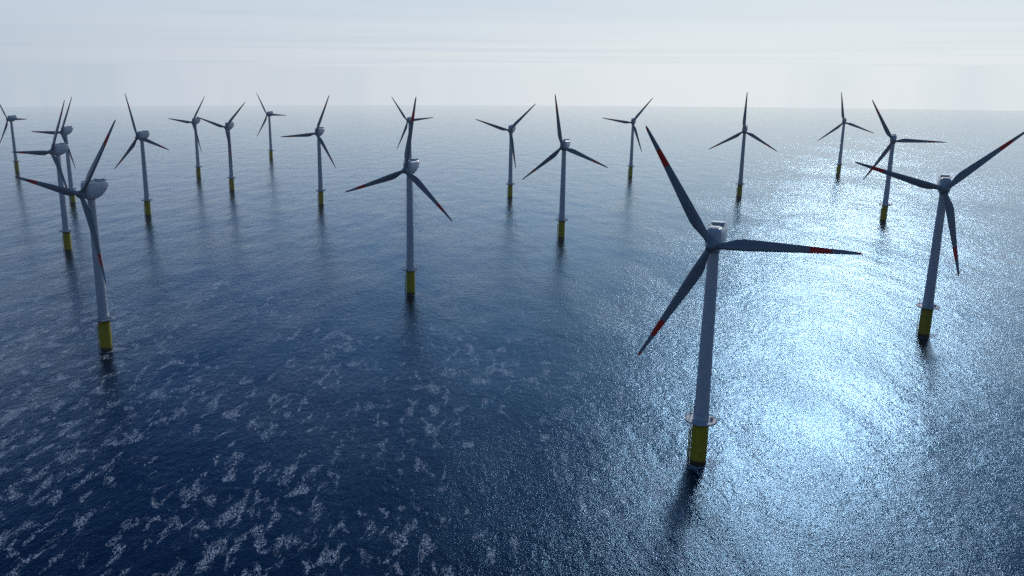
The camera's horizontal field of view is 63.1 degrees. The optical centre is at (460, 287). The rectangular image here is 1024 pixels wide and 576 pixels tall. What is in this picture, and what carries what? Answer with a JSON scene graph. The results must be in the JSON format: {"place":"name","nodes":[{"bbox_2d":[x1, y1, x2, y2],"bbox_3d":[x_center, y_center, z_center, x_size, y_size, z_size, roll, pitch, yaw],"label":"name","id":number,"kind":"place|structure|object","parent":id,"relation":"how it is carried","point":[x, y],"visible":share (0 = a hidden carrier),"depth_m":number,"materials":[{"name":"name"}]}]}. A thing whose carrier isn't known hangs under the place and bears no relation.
{"place":"outdoors","nodes":[
{"label":"outdoors","id":0,"kind":"place"},
{"bbox_2d":[0,105,1023,575],"bbox_3d":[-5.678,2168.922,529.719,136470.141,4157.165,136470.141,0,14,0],"label":"sea","id":1,"kind":"structure","parent":0,"point":[288,377],"depth_m":497.94,"materials":[{"name":"liquid"}]},
{"bbox_2d":[0,105,25,172],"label":"wind turbine","id":2,"kind":"object","parent":1,"relation":"on","point":[12,118],"visible":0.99,"depth_m":1495.41,"materials":[{"name":"metal"}]},
{"bbox_2d":[12,100,73,251],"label":"wind turbine","id":3,"kind":"object","parent":1,"relation":"on","point":[56,151],"visible":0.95,"depth_m":772.05,"materials":[{"name":"metal"}]},
{"bbox_2d":[31,97,76,203],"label":"wind turbine","id":4,"kind":"object","parent":1,"relation":"on","point":[64,132],"visible":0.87,"depth_m":1090.71,"materials":[{"name":"metal"}]},
{"bbox_2d":[15,119,115,351],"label":"wind turbine","id":5,"kind":"object","parent":1,"relation":"on","point":[90,191],"visible":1,"depth_m":477.25,"materials":[{"name":"metal"}]},
{"bbox_2d":[114,94,168,216],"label":"wind turbine","id":6,"kind":"object","parent":1,"relation":"on","point":[142,136],"visible":0.98,"depth_m":984.05,"materials":[{"name":"metal"}]},
{"bbox_2d":[168,96,204,178],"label":"wind turbine","id":7,"kind":"object","parent":1,"relation":"on","point":[195,121],"visible":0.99,"depth_m":1399.20,"materials":[{"name":"metal"}]},
{"bbox_2d":[197,102,244,190],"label":"wind turbine","id":8,"kind":"object","parent":1,"relation":"on","point":[228,126],"visible":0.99,"depth_m":1227.28,"materials":[{"name":"metal"}]},
{"bbox_2d":[256,93,285,159],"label":"wind turbine","id":9,"kind":"object","parent":1,"relation":"on","point":[269,114],"visible":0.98,"depth_m":1770.61,"materials":[{"name":"metal"}]},
{"bbox_2d":[281,96,335,205],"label":"wind turbine","id":10,"kind":"object","parent":1,"relation":"on","point":[318,132],"visible":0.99,"depth_m":1077.77,"materials":[{"name":"metal"}]},
{"bbox_2d":[345,97,451,295],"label":"wind turbine","id":11,"kind":"object","parent":1,"relation":"on","point":[410,167],"visible":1,"depth_m":611.09,"materials":[{"name":"metal"}]},
{"bbox_2d":[392,98,432,158],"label":"wind turbine","id":12,"kind":"object","parent":1,"relation":"on","point":[408,120],"visible":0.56,"depth_m":1451.83,"materials":[{"name":"metal"}]},
{"bbox_2d":[476,104,534,197],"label":"wind turbine","id":13,"kind":"object","parent":1,"relation":"on","point":[511,130],"visible":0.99,"depth_m":1157.93,"materials":[{"name":"metal"}]},
{"bbox_2d":[522,94,607,238],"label":"wind turbine","id":14,"kind":"object","parent":1,"relation":"on","point":[564,148],"visible":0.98,"depth_m":843.65,"materials":[{"name":"metal"}]},
{"bbox_2d":[603,98,652,177],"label":"wind turbine","id":15,"kind":"object","parent":1,"relation":"on","point":[633,130],"visible":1,"depth_m":1425.39,"materials":[{"name":"metal"}]},
{"bbox_2d":[688,459,716,467],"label":"sea foam","id":16,"kind":"object","parent":1,"relation":"on","point":[706,462],"visible":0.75,"depth_m":349.21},
{"bbox_2d":[709,92,775,197],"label":"wind turbine","id":17,"kind":"object","parent":1,"relation":"on","point":[740,183],"visible":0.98,"depth_m":1163.83,"materials":[{"name":"metal"}]},
{"bbox_2d":[637,126,862,466],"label":"wind turbine","id":18,"kind":"object","parent":1,"relation":"on","point":[700,419],"visible":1,"depth_m":328.81,"materials":[{"name":"metal"}]},
{"bbox_2d":[818,92,872,175],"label":"wind turbine","id":19,"kind":"object","parent":1,"relation":"on","point":[840,163],"visible":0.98,"depth_m":1475.96,"materials":[{"name":"metal"}]},
{"bbox_2d":[863,100,945,221],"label":"wind turbine","id":20,"kind":"object","parent":1,"relation":"on","point":[885,202],"visible":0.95,"depth_m":958.32,"materials":[{"name":"metal"}]},
{"bbox_2d":[855,132,1023,337],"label":"wind turbine","id":21,"kind":"object","parent":1,"relation":"on","point":[943,187],"visible":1,"depth_m":508.19,"materials":[{"name":"metal"}]},
{"bbox_2d":[0,0,1023,110],"label":"sky","id":22,"kind":"structure","parent":0,"point":[893,54],"materials":[{"name":"white"}]}
]}

